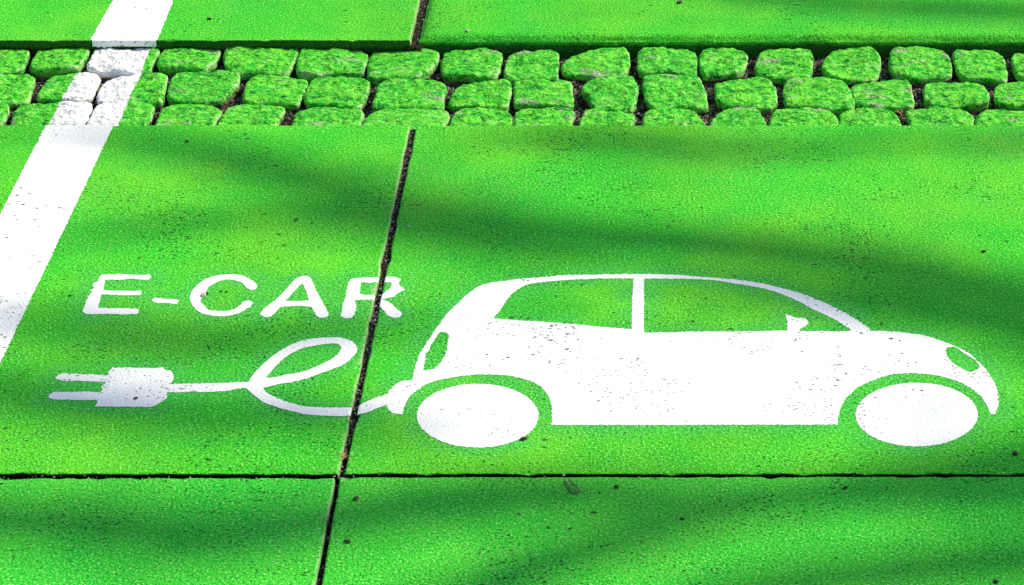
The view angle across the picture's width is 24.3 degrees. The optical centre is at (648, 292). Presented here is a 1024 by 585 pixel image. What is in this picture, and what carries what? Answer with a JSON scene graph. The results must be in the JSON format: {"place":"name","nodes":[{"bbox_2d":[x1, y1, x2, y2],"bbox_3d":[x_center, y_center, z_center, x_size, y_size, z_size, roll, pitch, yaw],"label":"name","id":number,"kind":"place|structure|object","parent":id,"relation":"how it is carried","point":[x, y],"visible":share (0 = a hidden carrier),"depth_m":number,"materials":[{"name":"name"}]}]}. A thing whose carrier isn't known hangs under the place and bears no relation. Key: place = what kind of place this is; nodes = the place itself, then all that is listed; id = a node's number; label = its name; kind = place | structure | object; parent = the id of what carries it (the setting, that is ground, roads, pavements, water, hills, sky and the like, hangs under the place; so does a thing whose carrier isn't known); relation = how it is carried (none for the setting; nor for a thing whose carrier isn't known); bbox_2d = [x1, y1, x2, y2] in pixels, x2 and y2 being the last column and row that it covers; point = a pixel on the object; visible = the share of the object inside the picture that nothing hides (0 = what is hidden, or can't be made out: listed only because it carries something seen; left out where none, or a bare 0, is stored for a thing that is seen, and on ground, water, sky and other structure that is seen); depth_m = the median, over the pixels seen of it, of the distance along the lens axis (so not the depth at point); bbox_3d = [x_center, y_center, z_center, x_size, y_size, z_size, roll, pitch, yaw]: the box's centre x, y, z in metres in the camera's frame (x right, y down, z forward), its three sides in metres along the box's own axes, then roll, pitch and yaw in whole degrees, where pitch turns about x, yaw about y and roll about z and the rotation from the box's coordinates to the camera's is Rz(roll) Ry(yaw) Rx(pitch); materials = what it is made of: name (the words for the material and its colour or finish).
{"place":"outdoors","nodes":[
{"label":"outdoors","id":0,"kind":"place"},
{"label":"ground","id":1,"kind":"structure","parent":0,"visible":0},
{"bbox_2d":[0,102,9,124],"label":"cobblestone","id":2,"kind":"object","parent":1,"relation":"on","point":[4,113],"visible":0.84,"depth_m":4.05,"materials":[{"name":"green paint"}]},
{"bbox_2d":[0,74,35,111],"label":"cobblestone","id":3,"kind":"object","parent":1,"relation":"on","point":[16,91],"visible":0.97,"depth_m":4.13,"materials":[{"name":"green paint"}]},
{"bbox_2d":[11,101,92,125],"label":"cobblestone","id":4,"kind":"object","parent":1,"relation":"on","point":[67,113],"visible":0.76,"depth_m":4.04,"materials":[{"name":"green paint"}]},
{"bbox_2d":[37,72,100,106],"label":"cobblestone","id":5,"kind":"object","parent":1,"relation":"on","point":[82,87],"visible":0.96,"depth_m":4.13,"materials":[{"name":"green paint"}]},
{"bbox_2d":[87,100,154,125],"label":"cobblestone","id":6,"kind":"object","parent":1,"relation":"on","point":[130,112],"visible":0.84,"depth_m":4.04,"materials":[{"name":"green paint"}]},
{"bbox_2d":[96,72,167,112],"bbox_3d":[-0.900,-0.338,4.159,0.122,0.064,0.136,0,29,0],"label":"cobblestone","id":7,"kind":"object","parent":1,"relation":"on","point":[151,88],"visible":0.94,"depth_m":4.13,"materials":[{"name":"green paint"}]},
{"bbox_2d":[0,478,334,584],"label":"pavement slab","id":8,"kind":"structure","parent":1,"relation":"on","point":[189,531],"depth_m":2.91,"materials":[{"name":"green paint"}]},
{"bbox_2d":[155,104,221,126],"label":"cobblestone","id":9,"kind":"object","parent":1,"relation":"on","point":[192,114],"visible":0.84,"depth_m":4.03,"materials":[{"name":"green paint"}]},
{"bbox_2d":[167,70,239,109],"bbox_3d":[-0.782,-0.340,4.159,0.126,0.064,0.132,0,29,0],"label":"cobblestone","id":10,"kind":"object","parent":1,"relation":"on","point":[219,89],"visible":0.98,"depth_m":4.14,"materials":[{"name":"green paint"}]},
{"bbox_2d":[0,125,409,482],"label":"pavement slab","id":11,"kind":"structure","parent":1,"relation":"on","point":[273,213],"depth_m":3.43,"materials":[{"name":"green paint"}]},
{"bbox_2d":[0,125,113,362],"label":"parking line","id":12,"kind":"object","parent":11,"relation":"on","point":[42,200],"visible":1,"depth_m":3.68,"materials":[{"name":"white paint"}]},
{"bbox_2d":[48,337,393,415],"bbox_3d":[-0.574,0.114,3.234,0.468,0.002,0.212,0,29,0],"label":"plug symbol","id":13,"kind":"object","parent":11,"relation":"on","point":[125,386],"visible":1,"depth_m":3.21,"materials":[{"name":"white paint"}]},
{"bbox_2d":[83,274,404,317],"bbox_3d":[-0.583,0.006,3.434,0.462,0.002,0.134,0,29,0],"label":"lettering","id":14,"kind":"object","parent":11,"relation":"on","point":[314,302],"visible":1,"depth_m":3.43,"materials":[{"name":"white paint"}]},
{"bbox_2d":[326,129,414,478],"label":"soil","id":15,"kind":"structure","parent":11,"relation":"on","point":[354,418],"depth_m":3.44,"materials":[{"name":"black soil"}]},
{"bbox_2d":[335,449,350,458],"bbox_3d":[-0.392,0.210,3.058,0.029,0.012,0.028,4,29,7],"label":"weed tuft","id":16,"kind":"object","parent":15,"relation":"on","point":[344,456],"visible":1,"depth_m":3.06,"materials":[{"name":"beige plant"}]},
{"bbox_2d":[0,0,420,62],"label":"pavement slab","id":17,"kind":"structure","parent":1,"relation":"on","point":[367,27],"depth_m":4.34,"materials":[{"name":"green paint"}]},
{"bbox_2d":[91,0,172,47],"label":"parking line","id":18,"kind":"object","parent":17,"relation":"on","point":[133,22],"visible":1,"depth_m":4.35,"materials":[{"name":"white paint"}]},
{"bbox_2d":[217,104,284,125],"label":"cobblestone","id":19,"kind":"object","parent":1,"relation":"on","point":[249,114],"visible":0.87,"depth_m":4.04,"materials":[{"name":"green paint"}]},
{"bbox_2d":[242,74,307,114],"bbox_3d":[-0.653,-0.334,4.150,0.110,0.064,0.125,0,29,0],"label":"cobblestone","id":20,"kind":"object","parent":1,"relation":"on","point":[286,92],"visible":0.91,"depth_m":4.12,"materials":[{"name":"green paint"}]},
{"bbox_2d":[292,107,364,126],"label":"cobblestone","id":21,"kind":"object","parent":1,"relation":"on","point":[322,116],"visible":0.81,"depth_m":4.03,"materials":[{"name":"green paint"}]},
{"bbox_2d":[296,48,367,84],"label":"cobblestone","id":22,"kind":"object","parent":1,"relation":"on","point":[312,64],"visible":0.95,"depth_m":4.22,"materials":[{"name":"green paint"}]},
{"bbox_2d":[303,76,369,111],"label":"cobblestone","id":23,"kind":"object","parent":1,"relation":"on","point":[340,92],"visible":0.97,"depth_m":4.12,"materials":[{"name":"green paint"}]},
{"bbox_2d":[367,48,439,87],"bbox_3d":[-0.441,-0.391,4.256,0.129,0.062,0.145,0,29,0],"label":"cobblestone","id":24,"kind":"object","parent":1,"relation":"on","point":[418,63],"visible":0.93,"depth_m":4.23,"materials":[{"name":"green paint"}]},
{"bbox_2d":[362,108,449,129],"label":"cobblestone","id":25,"kind":"object","parent":1,"relation":"on","point":[412,118],"visible":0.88,"depth_m":4.03,"materials":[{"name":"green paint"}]},
{"bbox_2d":[372,78,447,111],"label":"cobblestone","id":26,"kind":"object","parent":1,"relation":"on","point":[401,93],"visible":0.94,"depth_m":4.11,"materials":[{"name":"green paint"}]},
{"bbox_2d":[404,0,428,48],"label":"soil","id":27,"kind":"structure","parent":1,"relation":"on","point":[415,41],"depth_m":4.38,"materials":[{"name":"brown soil"}]},
{"bbox_2d":[440,47,502,85],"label":"cobblestone","id":28,"kind":"object","parent":1,"relation":"on","point":[461,67],"visible":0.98,"depth_m":4.22,"materials":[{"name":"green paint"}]},
{"bbox_2d":[448,79,511,114],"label":"cobblestone","id":29,"kind":"object","parent":1,"relation":"on","point":[493,94],"visible":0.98,"depth_m":4.11,"materials":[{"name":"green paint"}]},
{"bbox_2d":[449,107,512,125],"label":"cobblestone","id":30,"kind":"object","parent":1,"relation":"on","point":[477,116],"visible":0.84,"depth_m":4.03,"materials":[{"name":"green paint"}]},
{"bbox_2d":[7,58,1014,125],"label":"soil","id":31,"kind":"structure","parent":1,"relation":"on","point":[582,103],"depth_m":4.17,"materials":[{"name":"black soil"}]},
{"bbox_2d":[0,49,29,75],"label":"cobblestone","id":32,"kind":"object","parent":31,"relation":"on","point":[15,61],"visible":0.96,"depth_m":4.24,"materials":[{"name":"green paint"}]},
{"bbox_2d":[30,48,89,81],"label":"cobblestone","id":33,"kind":"object","parent":31,"relation":"on","point":[45,65],"visible":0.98,"depth_m":4.23,"materials":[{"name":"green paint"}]},
{"bbox_2d":[87,47,159,82],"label":"cobblestone","id":34,"kind":"object","parent":31,"relation":"on","point":[105,65],"visible":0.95,"depth_m":4.23,"materials":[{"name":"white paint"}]},
{"bbox_2d":[157,48,221,78],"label":"cobblestone","id":35,"kind":"object","parent":31,"relation":"on","point":[171,62],"visible":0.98,"depth_m":4.24,"materials":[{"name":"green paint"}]},
{"bbox_2d":[223,46,298,84],"bbox_3d":[-0.698,-0.399,4.259,0.136,0.064,0.130,0,29,0],"label":"cobblestone","id":36,"kind":"object","parent":31,"relation":"on","point":[246,64],"visible":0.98,"depth_m":4.23,"materials":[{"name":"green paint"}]},
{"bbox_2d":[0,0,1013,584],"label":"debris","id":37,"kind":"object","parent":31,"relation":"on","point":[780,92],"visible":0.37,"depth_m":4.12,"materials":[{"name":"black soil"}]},
{"bbox_2d":[705,105,712,114],"bbox_3d":[0.107,-0.314,4.074,0.025,0.013,0.021,-7,30,-13],"label":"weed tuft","id":38,"kind":"object","parent":31,"relation":"on","point":[708,111],"visible":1,"depth_m":4.08,"materials":[{"name":"green plant"}]},
{"bbox_2d":[504,49,558,90],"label":"cobblestone","id":39,"kind":"object","parent":1,"relation":"on","point":[530,65],"visible":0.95,"depth_m":4.22,"materials":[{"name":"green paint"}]},
{"bbox_2d":[513,79,574,112],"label":"cobblestone","id":40,"kind":"object","parent":1,"relation":"on","point":[537,93],"visible":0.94,"depth_m":4.11,"materials":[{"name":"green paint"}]},
{"bbox_2d":[513,107,575,125],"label":"cobblestone","id":41,"kind":"object","parent":1,"relation":"on","point":[554,116],"visible":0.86,"depth_m":4.03,"materials":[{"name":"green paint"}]},
{"bbox_2d":[561,47,630,84],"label":"cobblestone","id":42,"kind":"object","parent":1,"relation":"on","point":[585,67],"visible":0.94,"depth_m":4.22,"materials":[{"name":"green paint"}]},
{"bbox_2d":[579,109,635,125],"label":"cobblestone","id":43,"kind":"object","parent":1,"relation":"on","point":[594,117],"visible":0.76,"depth_m":4.02,"materials":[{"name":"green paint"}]},
{"bbox_2d":[581,75,638,113],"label":"cobblestone","id":44,"kind":"object","parent":1,"relation":"on","point":[611,93],"visible":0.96,"depth_m":4.12,"materials":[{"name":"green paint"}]},
{"bbox_2d":[637,46,698,84],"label":"cobblestone","id":45,"kind":"object","parent":1,"relation":"on","point":[665,60],"visible":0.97,"depth_m":4.24,"materials":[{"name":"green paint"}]},
{"bbox_2d":[322,477,1023,584],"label":"pavement slab","id":46,"kind":"structure","parent":1,"relation":"on","point":[725,531],"depth_m":2.91,"materials":[{"name":"green paint"}]},
{"bbox_2d":[317,491,337,584],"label":"soil","id":47,"kind":"structure","parent":46,"relation":"on","point":[320,575],"depth_m":2.92,"materials":[{"name":"black soil"}]},
{"bbox_2d":[335,480,339,490],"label":"soil","id":48,"kind":"structure","parent":46,"relation":"on","point":[336,486],"depth_m":3.02,"materials":[{"name":"black soil"}]},
{"bbox_2d":[564,479,580,492],"bbox_3d":[-0.098,0.243,2.990,0.013,0.006,0.033,-14,32,-24],"label":"wire staple","id":49,"kind":"object","parent":46,"relation":"on","point":[572,483],"visible":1,"depth_m":2.98,"materials":[{"name":"metal"}]},
{"bbox_2d":[642,107,705,125],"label":"cobblestone","id":50,"kind":"object","parent":1,"relation":"on","point":[666,116],"visible":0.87,"depth_m":4.03,"materials":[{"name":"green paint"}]},
{"bbox_2d":[642,74,707,117],"bbox_3d":[0.046,-0.329,4.141,0.115,0.065,0.145,0,29,0],"label":"cobblestone","id":51,"kind":"object","parent":1,"relation":"on","point":[685,91],"visible":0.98,"depth_m":4.12,"materials":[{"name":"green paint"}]},
{"bbox_2d":[345,126,1023,478],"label":"pavement slab","id":52,"kind":"structure","parent":1,"relation":"on","point":[889,228],"depth_m":3.53,"materials":[{"name":"green paint"}]},
{"bbox_2d":[387,274,998,447],"bbox_3d":[0.058,0.087,3.283,0.828,0.001,0.478,0,29,0],"label":"car symbol","id":53,"kind":"object","parent":52,"relation":"on","point":[792,374],"visible":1,"depth_m":3.23,"materials":[{"name":"white paint"}]},
{"bbox_2d":[418,0,1023,59],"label":"pavement slab","id":54,"kind":"structure","parent":1,"relation":"on","point":[565,29],"depth_m":4.34,"materials":[{"name":"green paint"}]},
{"bbox_2d":[698,47,747,85],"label":"cobblestone","id":55,"kind":"object","parent":1,"relation":"on","point":[719,65],"visible":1,"depth_m":4.22,"materials":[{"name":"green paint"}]},
{"bbox_2d":[710,107,766,126],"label":"cobblestone","id":56,"kind":"object","parent":1,"relation":"on","point":[743,117],"visible":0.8,"depth_m":4.02,"materials":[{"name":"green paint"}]},
{"bbox_2d":[714,76,777,116],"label":"cobblestone","id":57,"kind":"object","parent":1,"relation":"on","point":[759,94],"visible":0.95,"depth_m":4.11,"materials":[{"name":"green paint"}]},
{"bbox_2d":[753,48,813,87],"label":"cobblestone","id":58,"kind":"object","parent":1,"relation":"on","point":[778,67],"visible":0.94,"depth_m":4.23,"materials":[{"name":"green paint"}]},
{"bbox_2d":[769,107,838,125],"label":"cobblestone","id":59,"kind":"object","parent":1,"relation":"on","point":[806,116],"visible":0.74,"depth_m":4.03,"materials":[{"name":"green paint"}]},
{"bbox_2d":[782,77,854,118],"bbox_3d":[0.295,-0.326,4.136,0.123,0.066,0.140,0,29,0],"label":"cobblestone","id":60,"kind":"object","parent":1,"relation":"on","point":[834,97],"visible":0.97,"depth_m":4.11,"materials":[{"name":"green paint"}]},
{"bbox_2d":[821,46,880,88],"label":"cobblestone","id":61,"kind":"object","parent":1,"relation":"on","point":[850,67],"visible":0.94,"depth_m":4.22,"materials":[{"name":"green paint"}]},
{"bbox_2d":[838,108,901,125],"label":"cobblestone","id":62,"kind":"object","parent":1,"relation":"on","point":[870,117],"visible":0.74,"depth_m":4.03,"materials":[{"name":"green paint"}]},
{"bbox_2d":[850,79,914,116],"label":"cobblestone","id":63,"kind":"object","parent":1,"relation":"on","point":[893,95],"visible":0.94,"depth_m":4.11,"materials":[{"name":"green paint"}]},
{"bbox_2d":[888,46,952,88],"bbox_3d":[0.486,-0.390,4.253,0.117,0.063,0.138,0,29,0],"label":"cobblestone","id":64,"kind":"object","parent":1,"relation":"on","point":[935,66],"visible":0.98,"depth_m":4.22,"materials":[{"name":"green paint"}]},
{"bbox_2d":[905,106,973,125],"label":"cobblestone","id":65,"kind":"object","parent":1,"relation":"on","point":[936,116],"visible":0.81,"depth_m":4.03,"materials":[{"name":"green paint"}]},
{"bbox_2d":[922,82,989,115],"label":"cobblestone","id":66,"kind":"object","parent":1,"relation":"on","point":[954,95],"visible":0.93,"depth_m":4.10,"materials":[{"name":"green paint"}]},
{"bbox_2d":[952,49,1007,88],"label":"cobblestone","id":67,"kind":"object","parent":1,"relation":"on","point":[986,69],"visible":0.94,"depth_m":4.22,"materials":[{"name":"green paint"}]},
{"bbox_2d":[974,109,1023,126],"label":"cobblestone","id":68,"kind":"object","parent":1,"relation":"on","point":[995,117],"visible":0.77,"depth_m":4.02,"materials":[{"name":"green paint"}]},
{"bbox_2d":[993,81,1023,110],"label":"cobblestone","id":69,"kind":"object","parent":1,"relation":"on","point":[1008,96],"visible":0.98,"depth_m":4.11,"materials":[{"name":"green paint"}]},
{"bbox_2d":[1011,53,1023,81],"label":"cobblestone","id":70,"kind":"object","parent":1,"relation":"on","point":[1017,65],"visible":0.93,"depth_m":4.22,"materials":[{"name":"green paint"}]}
]}

